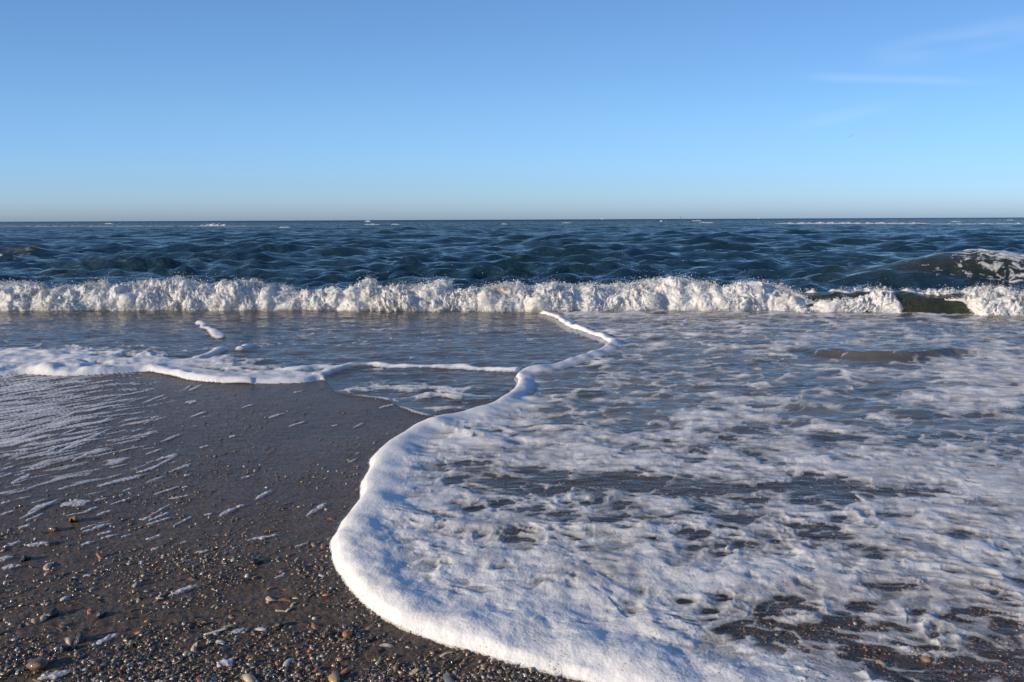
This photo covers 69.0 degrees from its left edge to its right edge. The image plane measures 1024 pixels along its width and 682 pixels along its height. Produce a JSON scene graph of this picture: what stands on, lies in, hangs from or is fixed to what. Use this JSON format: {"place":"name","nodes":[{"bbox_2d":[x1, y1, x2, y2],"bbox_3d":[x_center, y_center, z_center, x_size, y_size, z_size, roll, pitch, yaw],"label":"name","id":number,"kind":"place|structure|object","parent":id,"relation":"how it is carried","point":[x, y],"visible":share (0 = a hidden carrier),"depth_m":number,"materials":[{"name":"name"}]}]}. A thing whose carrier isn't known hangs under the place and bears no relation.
{"place":"outdoors","nodes":[
{"label":"outdoors","id":0,"kind":"place"},
{"bbox_2d":[21,555,30,561],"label":"mussel shell","id":1,"kind":"object","parent":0,"point":[24,557],"visible":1,"depth_m":2.56},
{"bbox_2d":[278,598,290,600],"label":"clam shell","id":2,"kind":"object","parent":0,"point":[284,599],"visible":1,"depth_m":2.28},
{"bbox_2d":[0,312,1023,681],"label":"wet sand","id":3,"kind":"structure","parent":0,"point":[322,404],"depth_m":3.41,"materials":[{"name":"grey sand"}]},
{"bbox_2d":[0,555,12,560],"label":"foam patch","id":4,"kind":"object","parent":3,"relation":"on","point":[5,557],"visible":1,"depth_m":2.57,"materials":[{"name":"white liquid"}]},
{"bbox_2d":[2,564,20,567],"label":"foam patch","id":5,"kind":"object","parent":3,"relation":"on","point":[10,566],"visible":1,"depth_m":2.50,"materials":[{"name":"white liquid"}]},
{"bbox_2d":[12,474,29,482],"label":"foam patch","id":6,"kind":"object","parent":3,"relation":"on","point":[16,480],"visible":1,"depth_m":3.38,"materials":[{"name":"white liquid"}]},
{"bbox_2d":[19,507,42,518],"bbox_3d":[-1.911,0.683,2.970,0.027,0.004,0.140,1,9,7],"label":"foam patch","id":7,"kind":"object","parent":3,"relation":"on","point":[32,512],"visible":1,"depth_m":2.96,"materials":[{"name":"white liquid"}]},
{"bbox_2d":[30,618,38,623],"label":"cockle shell","id":8,"kind":"object","parent":3,"relation":"on","point":[34,620],"visible":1,"depth_m":2.16},
{"bbox_2d":[25,657,48,671],"bbox_3d":[-1.238,0.845,1.941,0.069,0.034,0.039,-11,20,15],"label":"stone","id":9,"kind":"object","parent":3,"relation":"on","point":[36,664],"visible":0.99,"depth_m":1.93,"materials":[{"name":"stone"}]},
{"bbox_2d":[27,541,46,546],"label":"foam patch","id":10,"kind":"object","parent":3,"relation":"on","point":[38,543],"visible":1,"depth_m":2.68,"materials":[{"name":"white liquid"}]},
{"bbox_2d":[38,614,47,622],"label":"cockle shell","id":11,"kind":"object","parent":3,"relation":"on","point":[43,617],"visible":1,"depth_m":2.17},
{"bbox_2d":[30,499,59,510],"bbox_3d":[-1.915,0.670,3.038,0.056,0.006,0.169,2,10,14],"label":"foam patch","id":12,"kind":"object","parent":3,"relation":"on","point":[42,505],"visible":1,"depth_m":3.03,"materials":[{"name":"white liquid"}]},
{"bbox_2d":[43,562,54,569],"bbox_3d":[-1.568,0.758,2.516,0.024,0.011,0.061,1,9,-15],"label":"clam shell","id":13,"kind":"object","parent":3,"relation":"on","point":[47,566],"visible":1,"depth_m":2.51},
{"bbox_2d":[45,541,54,545],"bbox_3d":[-1.662,0.730,2.682,0.033,0.015,0.026,-3,22,-33],"label":"pebble","id":14,"kind":"object","parent":3,"relation":"on","point":[50,543],"visible":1,"depth_m":2.68,"materials":[{"name":"brown stone"}]},
{"bbox_2d":[44,607,58,616],"bbox_3d":[-1.357,0.801,2.197,0.027,0.024,0.038,6,11,35],"label":"mussel shell","id":15,"kind":"object","parent":3,"relation":"on","point":[54,612],"visible":1,"depth_m":2.19},
{"bbox_2d":[48,526,60,531],"bbox_3d":[-1.724,0.709,2.806,0.049,0.024,0.028,2,21,-3],"label":"stone","id":16,"kind":"object","parent":3,"relation":"on","point":[54,528],"visible":1,"depth_m":2.80,"materials":[{"name":"beige stone"}]},
{"bbox_2d":[38,670,72,678],"bbox_3d":[-1.168,0.851,1.904,0.074,0.006,0.041,0,9,-1],"label":"foam patch","id":17,"kind":"object","parent":3,"relation":"on","point":[54,675],"visible":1,"depth_m":1.90,"materials":[{"name":"white liquid"}]},
{"bbox_2d":[59,622,68,628],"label":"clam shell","id":18,"kind":"object","parent":3,"relation":"on","point":[62,625],"visible":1,"depth_m":2.13},
{"bbox_2d":[60,596,69,600],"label":"cockle shell","id":19,"kind":"object","parent":3,"relation":"on","point":[65,598],"visible":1,"depth_m":2.29},
{"bbox_2d":[60,645,70,651],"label":"mussel shell","id":20,"kind":"object","parent":3,"relation":"on","point":[63,648],"visible":1,"depth_m":2.01},
{"bbox_2d":[64,637,72,644],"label":"cockle shell","id":21,"kind":"object","parent":3,"relation":"on","point":[68,640],"visible":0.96,"depth_m":2.05},
{"bbox_2d":[69,515,79,522],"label":"snail shell","id":22,"kind":"object","parent":3,"relation":"on","point":[74,518],"visible":1,"depth_m":2.88},
{"bbox_2d":[61,499,90,506],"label":"foam patch","id":23,"kind":"object","parent":3,"relation":"on","point":[78,502],"visible":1,"depth_m":3.07,"materials":[{"name":"white liquid"}]},
{"bbox_2d":[71,631,86,644],"bbox_3d":[-1.196,0.820,2.062,0.030,0.030,0.042,-1,9,-4],"label":"mussel shell","id":24,"kind":"object","parent":3,"relation":"on","point":[80,638],"visible":1,"depth_m":2.06},
{"bbox_2d":[84,523,110,530],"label":"foam patch","id":25,"kind":"object","parent":3,"relation":"on","point":[99,526],"visible":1,"depth_m":2.83,"materials":[{"name":"white liquid"}]},
{"bbox_2d":[96,551,103,558],"bbox_3d":[-1.425,0.750,2.582,0.059,0.006,0.014,32,47,29],"label":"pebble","id":26,"kind":"object","parent":3,"relation":"on","point":[99,555],"visible":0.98,"depth_m":2.59,"materials":[{"name":"orange stone"}]},
{"bbox_2d":[96,611,106,618],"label":"mussel shell","id":27,"kind":"object","parent":3,"relation":"on","point":[100,614],"visible":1,"depth_m":2.19},
{"bbox_2d":[0,373,204,498],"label":"foam froth","id":28,"kind":"object","parent":3,"relation":"on","point":[22,438],"visible":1,"depth_m":4.47,"materials":[{"name":"white liquid"}]},
{"bbox_2d":[16,451,65,458],"bbox_3d":[-2.337,0.564,3.693,0.230,0.006,0.054,-7,11,-35],"label":"foam patch","id":29,"kind":"object","parent":28,"relation":"on","point":[49,453],"visible":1,"depth_m":3.69,"materials":[{"name":"white liquid"}]},
{"bbox_2d":[52,412,75,421],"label":"foam patch","id":30,"kind":"object","parent":28,"relation":"on","point":[66,415],"visible":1,"depth_m":4.41,"materials":[{"name":"white liquid"}]},
{"bbox_2d":[56,429,108,453],"bbox_3d":[-2.265,0.525,3.932,0.049,0.006,0.471,0,9,4],"label":"foam patch","id":31,"kind":"object","parent":28,"relation":"on","point":[79,442],"visible":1,"depth_m":3.90,"materials":[{"name":"white liquid"}]},
{"bbox_2d":[96,633,117,643],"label":"foam patch","id":32,"kind":"object","parent":3,"relation":"on","point":[104,639],"visible":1,"depth_m":2.06,"materials":[{"name":"white liquid"}]},
{"bbox_2d":[98,475,139,485],"bbox_3d":[-1.758,0.624,3.349,0.056,0.006,0.214,8,12,41],"label":"foam patch","id":33,"kind":"object","parent":3,"relation":"on","point":[122,479],"visible":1,"depth_m":3.34,"materials":[{"name":"white liquid"}]},
{"bbox_2d":[132,581,140,586],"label":"mussel shell","id":34,"kind":"object","parent":3,"relation":"on","point":[137,583],"visible":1,"depth_m":2.37},
{"bbox_2d":[134,630,144,634],"bbox_3d":[-1.050,0.823,2.099,0.027,0.014,0.015,-17,17,-28],"label":"stone","id":35,"kind":"object","parent":3,"relation":"on","point":[139,632],"visible":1,"depth_m":2.10,"materials":[{"name":"stone"}]},
{"bbox_2d":[0,343,322,383],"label":"foam bank","id":36,"kind":"structure","parent":3,"relation":"on","point":[77,361],"depth_m":5.88,"materials":[{"name":"white liquid"}]},
{"bbox_2d":[170,585,196,594],"bbox_3d":[-1.035,0.780,2.341,0.031,0.006,0.097,8,12,41],"label":"foam patch","id":37,"kind":"object","parent":3,"relation":"on","point":[180,590],"visible":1,"depth_m":2.34,"materials":[{"name":"white liquid"}]},
{"bbox_2d":[191,642,197,651],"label":"cockle shell","id":38,"kind":"object","parent":3,"relation":"on","point":[194,648],"visible":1,"depth_m":2.02},
{"bbox_2d":[196,675,201,681],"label":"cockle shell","id":39,"kind":"object","parent":3,"relation":"on","point":[198,678],"visible":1,"depth_m":1.88},
{"bbox_2d":[204,627,227,634],"bbox_3d":[-0.838,0.821,2.108,0.064,0.007,0.016,-9,-6,-25],"label":"razor shell","id":40,"kind":"object","parent":3,"relation":"on","point":[222,629],"visible":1,"depth_m":2.10},
{"bbox_2d":[215,640,224,643],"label":"clam shell","id":41,"kind":"object","parent":3,"relation":"on","point":[220,641],"visible":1,"depth_m":2.05},
{"bbox_2d":[217,658,233,666],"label":"foam patch","id":42,"kind":"object","parent":3,"relation":"on","point":[225,661],"visible":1,"depth_m":1.95,"materials":[{"name":"white liquid"}]},
{"bbox_2d":[220,504,243,516],"bbox_3d":[-1.128,0.676,2.990,0.036,0.006,0.141,4,10,24],"label":"foam patch","id":43,"kind":"object","parent":3,"relation":"on","point":[225,512],"visible":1,"depth_m":2.98,"materials":[{"name":"white liquid"}]},
{"bbox_2d":[232,627,243,632],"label":"foam patch","id":44,"kind":"object","parent":3,"relation":"on","point":[237,630],"visible":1,"depth_m":2.10,"materials":[{"name":"white liquid"}]},
{"bbox_2d":[240,673,255,681],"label":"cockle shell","id":45,"kind":"object","parent":3,"relation":"on","point":[247,677],"visible":1,"depth_m":1.89},
{"bbox_2d":[250,558,261,564],"bbox_3d":[-0.868,0.749,2.525,0.025,0.028,0.044,-13,-20,31],"label":"stone","id":46,"kind":"object","parent":3,"relation":"on","point":[255,561],"visible":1,"depth_m":2.52,"materials":[{"name":"grey stone"}]},
{"bbox_2d":[255,627,266,631],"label":"clam shell","id":47,"kind":"object","parent":3,"relation":"on","point":[261,629],"visible":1,"depth_m":2.12},
{"bbox_2d":[248,534,277,539],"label":"foam patch","id":48,"kind":"object","parent":3,"relation":"on","point":[260,537],"visible":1,"depth_m":2.73,"materials":[{"name":"white liquid"}]},
{"bbox_2d":[256,490,270,498],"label":"foam patch","id":49,"kind":"object","parent":3,"relation":"on","point":[259,496],"visible":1,"depth_m":3.15,"materials":[{"name":"white liquid"}]},
{"bbox_2d":[265,596,276,601],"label":"cockle shell","id":50,"kind":"object","parent":3,"relation":"on","point":[267,598],"visible":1,"depth_m":2.28},
{"bbox_2d":[274,621,281,627],"bbox_3d":[-0.672,0.814,2.138,0.031,0.016,0.018,-20,27,20],"label":"stone","id":51,"kind":"object","parent":3,"relation":"on","point":[277,624],"visible":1,"depth_m":2.13,"materials":[{"name":"grey stone"}]},
{"bbox_2d":[283,658,293,667],"bbox_3d":[-0.591,0.847,1.961,0.019,0.007,0.048,13,14,6],"label":"clam shell","id":52,"kind":"object","parent":3,"relation":"on","point":[286,663],"visible":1,"depth_m":1.96},
{"bbox_2d":[0,384,577,681],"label":"shell hash","id":53,"kind":"object","parent":3,"relation":"on","point":[317,676],"visible":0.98,"depth_m":2.05,"materials":[{"name":"gravel"}]},
{"bbox_2d":[307,502,326,514],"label":"foam patch","id":54,"kind":"object","parent":3,"relation":"on","point":[317,508],"visible":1,"depth_m":2.99,"materials":[{"name":"white liquid"}]},
{"bbox_2d":[322,631,327,638],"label":"stone","id":55,"kind":"object","parent":3,"relation":"on","point":[324,634],"visible":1,"depth_m":2.08,"materials":[{"name":"stone"}]},
{"bbox_2d":[328,673,339,681],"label":"stone","id":56,"kind":"object","parent":3,"relation":"on","point":[333,677],"visible":1,"depth_m":1.88,"materials":[{"name":"beige stone"}]},
{"bbox_2d":[340,667,352,676],"bbox_3d":[-0.429,0.852,1.927,0.019,0.010,0.043,4,6,35],"label":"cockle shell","id":57,"kind":"object","parent":3,"relation":"on","point":[345,671],"visible":1,"depth_m":1.92},
{"bbox_2d":[342,629,351,636],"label":"snail shell","id":58,"kind":"object","parent":3,"relation":"on","point":[347,633],"visible":1,"depth_m":2.08},
{"bbox_2d":[195,317,538,413],"bbox_3d":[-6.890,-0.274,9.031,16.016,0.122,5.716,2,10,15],"label":"foam lace","id":59,"kind":"object","parent":3,"relation":"on","point":[217,333],"visible":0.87,"depth_m":5.07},
{"bbox_2d":[379,643,392,646],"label":"clam shell","id":60,"kind":"object","parent":3,"relation":"on","point":[386,645],"visible":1,"depth_m":2.04},
{"bbox_2d":[408,668,419,676],"bbox_3d":[-0.257,0.853,1.911,0.017,0.007,0.042,9,38,46],"label":"clam shell","id":61,"kind":"object","parent":3,"relation":"on","point":[414,671],"visible":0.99,"depth_m":1.91},
{"bbox_2d":[440,651,453,656],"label":"clam shell","id":62,"kind":"object","parent":3,"relation":"on","point":[445,653],"visible":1,"depth_m":1.99},
{"bbox_2d":[442,673,454,681],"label":"clam shell","id":63,"kind":"object","parent":3,"relation":"on","point":[446,678],"visible":1,"depth_m":1.88},
{"bbox_2d":[504,311,634,399],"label":"foam ridge","id":64,"kind":"structure","parent":3,"relation":"on","point":[526,381],"depth_m":6.11,"materials":[{"name":"white liquid"}]},
{"bbox_2d":[809,650,817,654],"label":"pebble","id":65,"kind":"object","parent":3,"relation":"on","point":[814,652],"visible":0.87,"depth_m":1.99,"materials":[{"name":"grey stone"}]},
{"bbox_2d":[875,660,886,667],"bbox_3d":[0.962,0.839,1.946,0.019,0.012,0.044,-11,0,-18],"label":"cockle shell","id":66,"kind":"object","parent":3,"relation":"on","point":[883,664],"visible":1,"depth_m":1.94},
{"bbox_2d":[921,655,931,662],"bbox_3d":[1.091,0.837,1.962,0.023,0.017,0.030,-17,21,-6],"label":"pebble","id":67,"kind":"object","parent":3,"relation":"on","point":[925,658],"visible":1,"depth_m":1.96,"materials":[{"name":"beige stone"}]},
{"bbox_2d":[0,217,1023,293],"bbox_3d":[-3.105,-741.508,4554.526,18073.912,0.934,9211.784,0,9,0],"label":"sea","id":68,"kind":"structure","parent":0,"point":[324,254],"depth_m":26.55,"materials":[{"name":"liquid"}]},
{"bbox_2d":[201,223,228,225],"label":"whitecap","id":69,"kind":"object","parent":68,"relation":"on","point":[214,224],"visible":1,"depth_m":118.23,"materials":[{"name":"white liquid"}]},
{"bbox_2d":[0,264,1023,318],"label":"breaking wave","id":70,"kind":"object","parent":68,"relation":"on","point":[367,294],"visible":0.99,"depth_m":9.37,"materials":[{"name":"liquid"}]},
{"bbox_2d":[777,222,928,223],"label":"whitecap","id":71,"kind":"object","parent":68,"relation":"on","point":[850,223],"visible":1,"depth_m":128.36,"materials":[{"name":"white liquid"}]},
{"bbox_2d":[774,249,1023,285],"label":"swell wave","id":72,"kind":"object","parent":68,"relation":"on","point":[996,267],"visible":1,"depth_m":13.15,"materials":[{"name":"liquid"}]},
{"bbox_2d":[948,223,1021,223],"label":"whitecap","id":73,"kind":"object","parent":68,"relation":"on","point":[992,223],"visible":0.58,"depth_m":126.69,"materials":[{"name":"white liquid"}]},
{"bbox_2d":[0,309,1023,677],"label":"shallow water","id":74,"kind":"structure","parent":0,"point":[540,321],"depth_m":7.04,"materials":[{"name":"grey liquid"}]},
{"bbox_2d":[324,362,522,375],"bbox_3d":[-0.705,0.208,5.796,1.604,0.064,0.472,0,9,0],"label":"foam line","id":75,"kind":"object","parent":74,"relation":"on","point":[329,368],"visible":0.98,"depth_m":5.77,"materials":[{"name":"white liquid"}]},
{"bbox_2d":[329,396,872,681],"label":"foam edge","id":76,"kind":"object","parent":74,"relation":"on","point":[381,575],"visible":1,"depth_m":2.12,"materials":[{"name":"white liquid"}]},
{"bbox_2d":[404,309,1023,681],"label":"foam sheet","id":77,"kind":"object","parent":74,"relation":"on","point":[736,577],"visible":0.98,"depth_m":2.77,"materials":[{"name":"white liquid"}]},
{"bbox_2d":[0,0,1023,221],"label":"sky","id":78,"kind":"structure","parent":0,"point":[111,110],"materials":[{"name":"blue"}]},
{"bbox_2d":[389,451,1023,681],"bbox_3d":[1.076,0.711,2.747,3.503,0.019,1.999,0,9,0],"label":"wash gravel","id":79,"kind":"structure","parent":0,"point":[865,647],"depth_m":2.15,"materials":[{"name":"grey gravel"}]}
]}

